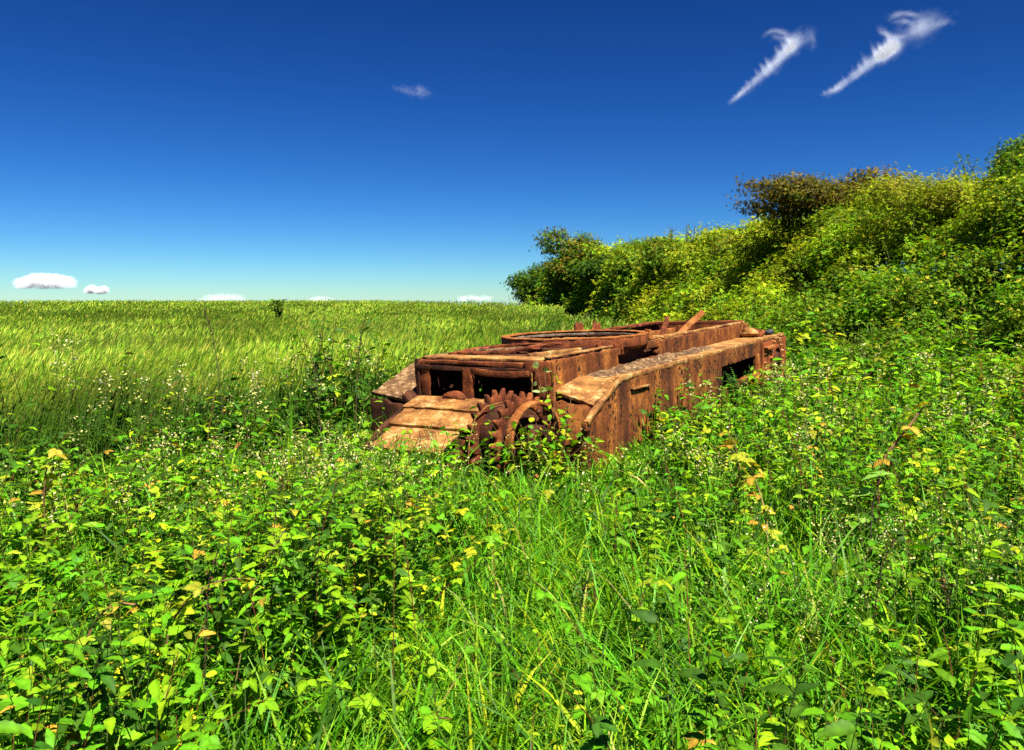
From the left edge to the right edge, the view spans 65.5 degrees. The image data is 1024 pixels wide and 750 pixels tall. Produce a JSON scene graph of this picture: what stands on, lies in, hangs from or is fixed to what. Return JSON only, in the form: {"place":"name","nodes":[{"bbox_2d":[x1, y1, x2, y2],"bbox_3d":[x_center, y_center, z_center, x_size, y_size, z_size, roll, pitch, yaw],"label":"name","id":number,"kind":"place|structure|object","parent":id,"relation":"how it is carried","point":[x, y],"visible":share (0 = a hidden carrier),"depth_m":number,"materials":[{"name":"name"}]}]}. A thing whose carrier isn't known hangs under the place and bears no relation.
{"place":"outdoors","nodes":[
{"label":"outdoors","id":0,"kind":"place"},
{"bbox_2d":[31,278,59,284],"bbox_3d":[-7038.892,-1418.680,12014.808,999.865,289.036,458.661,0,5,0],"label":"cloud","id":1,"kind":"structure","parent":0,"point":[42,281],"depth_m":12097.32,"materials":[{"name":"white"}]},
{"bbox_2d":[88,287,105,292],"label":"cloud","id":2,"kind":"structure","parent":0,"point":[95,290],"depth_m":12368.35,"materials":[{"name":"white"}]},
{"bbox_2d":[0,297,566,503],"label":"barley field","id":3,"kind":"structure","parent":0,"point":[154,333],"depth_m":13.78,"materials":[{"name":"green plant"}]},
{"bbox_2d":[0,0,1023,306],"label":"sky","id":4,"kind":"structure","parent":0,"point":[405,150],"materials":[{"name":"blue"}]},
{"bbox_2d":[0,270,1023,749],"bbox_3d":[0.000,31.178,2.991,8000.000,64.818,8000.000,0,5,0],"label":"ground","id":5,"kind":"structure","parent":0,"point":[589,312],"depth_m":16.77,"materials":[{"name":"green plant"}]},
{"bbox_2d":[34,723,57,749],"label":"bramble cane","id":6,"kind":"object","parent":5,"relation":"on","point":[51,726],"visible":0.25,"depth_m":2.32,"materials":[{"name":"orange plant"}]},
{"bbox_2d":[27,448,67,541],"bbox_3d":[-2.622,0.758,4.497,0.238,0.703,0.165,-2,6,-17],"label":"bramble cane","id":7,"kind":"object","parent":5,"relation":"on","point":[53,452],"visible":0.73,"depth_m":4.48,"materials":[{"name":"yellow plant"}]},
{"bbox_2d":[62,600,139,719],"bbox_3d":[-1.411,1.093,2.732,0.269,0.634,0.134,-2,6,-23],"label":"bramble cane","id":8,"kind":"object","parent":5,"relation":"on","point":[84,640],"visible":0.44,"depth_m":2.71,"materials":[{"name":"yellow plant"}]},
{"bbox_2d":[85,659,163,749],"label":"yellow flower","id":9,"kind":"object","parent":5,"relation":"on","point":[117,671],"visible":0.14,"depth_m":2.55,"materials":[{"name":"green plant"}]},
{"bbox_2d":[137,649,173,692],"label":"yellow flower","id":10,"kind":"object","parent":5,"relation":"on","point":[158,669],"visible":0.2,"depth_m":2.73,"materials":[{"name":"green plant"}]},
{"bbox_2d":[161,691,197,744],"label":"yellow flower","id":11,"kind":"object","parent":5,"relation":"on","point":[191,706],"visible":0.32,"depth_m":2.33,"materials":[{"name":"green plant"}]},
{"bbox_2d":[147,576,256,678],"bbox_3d":[-1.097,1.055,2.816,0.400,0.690,0.133,0,5,0],"label":"bramble cane","id":12,"kind":"object","parent":5,"relation":"on","point":[186,605],"visible":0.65,"depth_m":2.79,"materials":[{"name":"yellow plant"}]},
{"bbox_2d":[194,541,224,722],"bbox_3d":[-1.022,0.982,2.720,0.111,0.848,0.073,0,5,0],"label":"seed stalk","id":13,"kind":"object","parent":5,"relation":"on","point":[208,599],"visible":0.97,"depth_m":2.71,"materials":[{"name":"green plant"}]},
{"bbox_2d":[203,310,224,446],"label":"seed stalk","id":14,"kind":"object","parent":5,"relation":"on","point":[216,367],"visible":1,"depth_m":7.24,"materials":[{"name":"green plant"}]},
{"bbox_2d":[230,530,287,720],"bbox_3d":[-0.909,0.968,2.874,0.251,0.849,0.057,0,5,3],"label":"seed stalk","id":15,"kind":"object","parent":5,"relation":"on","point":[262,567],"visible":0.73,"depth_m":2.85,"materials":[{"name":"plant"}]},
{"bbox_2d":[268,299,287,325],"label":"thistle","id":16,"kind":"object","parent":5,"relation":"on","point":[280,312],"visible":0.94,"depth_m":29.86,"materials":[{"name":"green plant"}]},
{"bbox_2d":[266,650,293,712],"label":"yellow flower","id":17,"kind":"object","parent":5,"relation":"on","point":[286,685],"visible":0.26,"depth_m":2.78,"materials":[{"name":"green plant"}]},
{"bbox_2d":[269,475,290,621],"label":"seed stalk","id":18,"kind":"object","parent":5,"relation":"on","point":[282,485],"visible":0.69,"depth_m":3.48,"materials":[{"name":"green plant"}]},
{"bbox_2d":[288,398,295,492],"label":"stalk","id":19,"kind":"object","parent":5,"relation":"on","point":[290,439],"visible":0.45,"depth_m":5.68,"materials":[{"name":"green plant"}]},
{"bbox_2d":[303,340,321,446],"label":"seed stalk","id":20,"kind":"object","parent":5,"relation":"on","point":[316,384],"visible":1,"depth_m":7.66,"materials":[{"name":"green plant"}]},
{"bbox_2d":[354,311,367,433],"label":"seed stalk","id":21,"kind":"object","parent":5,"relation":"on","point":[358,358],"visible":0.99,"depth_m":8.44,"materials":[{"name":"green plant"}]},
{"bbox_2d":[399,713,462,749],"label":"bramble cane","id":22,"kind":"object","parent":5,"relation":"on","point":[446,724],"visible":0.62,"depth_m":2.48,"materials":[{"name":"green plant"}]},
{"bbox_2d":[368,651,583,749],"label":"grass tuft","id":23,"kind":"object","parent":5,"relation":"on","point":[483,713],"visible":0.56,"depth_m":2.67,"materials":[{"name":"green plant"}]},
{"bbox_2d":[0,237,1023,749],"bbox_3d":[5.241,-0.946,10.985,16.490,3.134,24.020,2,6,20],"label":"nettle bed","id":24,"kind":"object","parent":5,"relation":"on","point":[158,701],"visible":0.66,"depth_m":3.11,"materials":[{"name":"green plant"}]},
{"bbox_2d":[0,326,1023,684],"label":"bedstraw flowers","id":25,"kind":"object","parent":5,"relation":"on","point":[368,466],"visible":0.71,"depth_m":5.12,"materials":[{"name":"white plant"}]},
{"bbox_2d":[0,447,1023,749],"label":"herb layer","id":26,"kind":"object","parent":5,"relation":"on","point":[470,649],"visible":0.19,"depth_m":3.50,"materials":[{"name":"green plant"}]},
{"bbox_2d":[0,249,1023,749],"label":"bramble cover","id":27,"kind":"object","parent":5,"relation":"on","point":[360,533],"visible":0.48,"depth_m":4.01,"materials":[{"name":"green plant"}]},
{"bbox_2d":[500,262,548,304],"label":"hedge tree","id":28,"kind":"object","parent":5,"relation":"on","point":[526,283],"visible":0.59,"depth_m":72.75,"materials":[{"name":"green plant"}]},
{"bbox_2d":[489,361,608,487],"bbox_3d":[0.372,0.461,6.935,0.913,1.060,1.017,3,6,28],"label":"climbing bramble","id":29,"kind":"object","parent":5,"relation":"on","point":[554,445],"visible":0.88,"depth_m":6.84,"materials":[{"name":"plant"}]},
{"bbox_2d":[528,225,610,296],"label":"hedge tree","id":30,"kind":"object","parent":5,"relation":"on","point":[569,252],"visible":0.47,"depth_m":58.37,"materials":[{"name":"green plant"}]},
{"bbox_2d":[364,310,785,483],"bbox_3d":[1.329,-0.090,10.637,2.838,1.400,8.104,2,7,32],"label":"tank wreck","id":31,"kind":"object","parent":5,"relation":"on","point":[612,379],"visible":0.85,"depth_m":8.20,"materials":[{"name":"metal"}]},
{"bbox_2d":[740,327,758,336],"bbox_3d":[3.799,-0.683,12.708,0.264,0.162,0.418,0,5,0],"label":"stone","id":32,"kind":"object","parent":31,"relation":"on","point":[748,332],"visible":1,"depth_m":12.60,"materials":[{"name":"beige stone"}]},
{"bbox_2d":[751,327,764,336],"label":"rust fragments","id":33,"kind":"object","parent":31,"relation":"on","point":[761,333],"visible":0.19,"depth_m":12.97,"materials":[{"name":"brown metal"}]},
{"bbox_2d":[764,329,773,334],"bbox_3d":[4.278,-0.718,13.286,0.140,0.102,0.145,-1,6,-12],"label":"slag lump","id":34,"kind":"object","parent":31,"relation":"on","point":[769,331],"visible":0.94,"depth_m":13.23,"materials":[{"name":"grey stone"}]},
{"bbox_2d":[573,571,593,670],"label":"seed stalk","id":35,"kind":"object","parent":5,"relation":"on","point":[583,592],"visible":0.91,"depth_m":3.11,"materials":[{"name":"green plant"}]},
{"bbox_2d":[562,248,613,287],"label":"hedge shrub","id":36,"kind":"object","parent":5,"relation":"on","point":[586,270],"visible":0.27,"depth_m":53.45,"materials":[{"name":"green plant"}]},
{"bbox_2d":[594,241,646,281],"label":"hedge shrub","id":37,"kind":"object","parent":5,"relation":"on","point":[621,259],"visible":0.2,"depth_m":48.38,"materials":[{"name":"green plant"}]},
{"bbox_2d":[624,578,672,650],"bbox_3d":[0.555,1.028,3.215,0.130,0.454,0.219,-4,7,-37],"label":"bramble cane","id":38,"kind":"object","parent":5,"relation":"on","point":[659,583],"visible":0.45,"depth_m":3.22,"materials":[{"name":"yellow plant"}]},
{"bbox_2d":[629,224,707,282],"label":"hedge shrub","id":39,"kind":"object","parent":5,"relation":"on","point":[653,251],"visible":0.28,"depth_m":42.36,"materials":[{"name":"green plant"}]},
{"bbox_2d":[651,224,741,279],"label":"hedge shrub","id":40,"kind":"object","parent":5,"relation":"on","point":[681,258],"visible":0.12,"depth_m":37.92,"materials":[{"name":"green plant"}]},
{"bbox_2d":[688,507,775,588],"bbox_3d":[1.133,0.956,4.020,0.400,0.624,0.436,-3,6,-31],"label":"grass tuft","id":41,"kind":"object","parent":5,"relation":"on","point":[733,549],"visible":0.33,"depth_m":4.06,"materials":[{"name":"green plant"}]},
{"bbox_2d":[715,431,751,526],"bbox_3d":[1.391,0.716,5.010,0.167,0.722,0.220,-5,8,-43],"label":"bramble cane","id":42,"kind":"object","parent":5,"relation":"on","point":[729,443],"visible":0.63,"depth_m":4.98,"materials":[{"name":"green plant"}]},
{"bbox_2d":[722,366,752,401],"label":"fern","id":43,"kind":"object","parent":5,"relation":"on","point":[736,382],"visible":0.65,"depth_m":10.67,"materials":[{"name":"green plant"}]},
{"bbox_2d":[698,217,800,270],"bbox_3d":[11.174,-5.412,33.970,5.027,3.012,6.575,-2,6,-22],"label":"hedge shrub","id":44,"kind":"object","parent":5,"relation":"on","point":[721,243],"visible":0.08,"depth_m":34.39,"materials":[{"name":"green plant"}]},
{"bbox_2d":[736,457,780,569],"bbox_3d":[1.368,0.789,4.400,0.277,0.683,0.180,0,5,0],"label":"bramble cane","id":45,"kind":"object","parent":5,"relation":"on","point":[750,462],"visible":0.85,"depth_m":4.38,"materials":[{"name":"leaf"},{"name":"cane bark"}]},
{"bbox_2d":[718,212,822,277],"bbox_3d":[10.727,-4.594,28.874,4.818,2.698,5.457,-3,6,-29],"label":"hedge shrub","id":46,"kind":"object","parent":5,"relation":"on","point":[790,234],"visible":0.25,"depth_m":28.73,"materials":[{"name":"green plant"}]},
{"bbox_2d":[525,154,1023,399],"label":"bank scrub","id":47,"kind":"object","parent":5,"relation":"on","point":[678,297],"visible":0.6,"depth_m":21.41,"materials":[{"name":"green plant"}]},
{"bbox_2d":[802,423,832,523],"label":"bramble cane","id":48,"kind":"object","parent":5,"relation":"on","point":[814,433],"visible":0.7,"depth_m":5.48,"materials":[{"name":"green plant"}]},
{"bbox_2d":[724,161,922,233],"bbox_3d":[11.329,-5.363,27.661,7.457,4.033,4.770,0,5,0],"label":"hawthorn tree","id":49,"kind":"object","parent":5,"relation":"on","point":[793,198],"visible":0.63,"depth_m":27.31,"materials":[{"name":"green plant"}]},
{"bbox_2d":[696,648,961,749],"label":"grass tuft","id":50,"kind":"object","parent":5,"relation":"on","point":[866,707],"visible":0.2,"depth_m":2.49,"materials":[{"name":"green plant"}]},
{"bbox_2d":[847,372,864,464],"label":"seed stalk","id":51,"kind":"object","parent":5,"relation":"on","point":[855,402],"visible":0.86,"depth_m":6.67,"materials":[{"name":"green plant"}]},
{"bbox_2d":[844,470,895,577],"bbox_3d":[1.948,0.828,4.316,0.257,0.616,0.244,5,7,42],"label":"bramble cane","id":52,"kind":"object","parent":5,"relation":"on","point":[865,491],"visible":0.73,"depth_m":4.31,"materials":[{"name":"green plant"}]},
{"bbox_2d":[783,202,958,279],"bbox_3d":[11.531,-4.244,25.124,5.451,2.606,4.775,4,7,37],"label":"hedge shrub","id":53,"kind":"object","parent":5,"relation":"on","point":[833,218],"visible":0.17,"depth_m":25.15,"materials":[{"name":"green plant"}]},
{"bbox_2d":[868,533,898,675],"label":"seed stalk","id":54,"kind":"object","parent":5,"relation":"on","point":[887,552],"visible":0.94,"depth_m":3.00,"materials":[{"name":"green plant"}]},
{"bbox_2d":[866,401,931,506],"bbox_3d":[2.466,0.517,5.109,0.385,0.710,0.238,0,5,0],"label":"bramble cane","id":55,"kind":"object","parent":5,"relation":"on","point":[907,436],"visible":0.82,"depth_m":5.08,"materials":[{"name":"yellow plant"}]},
{"bbox_2d":[839,165,993,274],"bbox_3d":[11.490,-4.225,21.582,4.035,3.041,4.877,-1,6,-13],"label":"hedge shrub","id":56,"kind":"object","parent":5,"relation":"on","point":[939,196],"visible":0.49,"depth_m":20.82,"materials":[{"name":"green plant"}]},
{"bbox_2d":[930,476,948,625],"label":"seed stalk","id":57,"kind":"object","parent":5,"relation":"on","point":[940,509],"visible":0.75,"depth_m":3.49,"materials":[{"name":"green plant"}]},
{"bbox_2d":[937,573,956,653],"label":"seed stalk","id":58,"kind":"object","parent":5,"relation":"on","point":[945,589],"visible":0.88,"depth_m":2.80,"materials":[{"name":"green plant"}]},
{"bbox_2d":[911,599,1023,726],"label":"grass tuft","id":59,"kind":"object","parent":5,"relation":"on","point":[973,664],"visible":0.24,"depth_m":2.65,"materials":[{"name":"green plant"}]},
{"bbox_2d":[928,166,1023,262],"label":"hedge shrub","id":60,"kind":"object","parent":5,"relation":"on","point":[986,227],"visible":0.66,"depth_m":17.48,"materials":[{"name":"green plant"}]},
{"bbox_2d":[953,133,1023,270],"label":"hedge tree","id":61,"kind":"object","parent":5,"relation":"on","point":[1017,144],"visible":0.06,"depth_m":20.50,"materials":[{"name":"green plant"}]},
{"bbox_2d":[970,144,1023,231],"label":"hedge tree","id":62,"kind":"object","parent":5,"relation":"on","point":[1012,154],"visible":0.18,"depth_m":18.78,"materials":[{"name":"green plant"}]},
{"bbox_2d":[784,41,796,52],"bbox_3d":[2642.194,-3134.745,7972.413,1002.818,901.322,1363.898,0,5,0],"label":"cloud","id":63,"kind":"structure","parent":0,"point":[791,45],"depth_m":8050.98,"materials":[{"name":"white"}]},
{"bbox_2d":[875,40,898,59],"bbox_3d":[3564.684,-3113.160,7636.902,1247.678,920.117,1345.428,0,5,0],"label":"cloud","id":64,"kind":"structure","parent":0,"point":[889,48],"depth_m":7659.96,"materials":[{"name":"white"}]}
]}

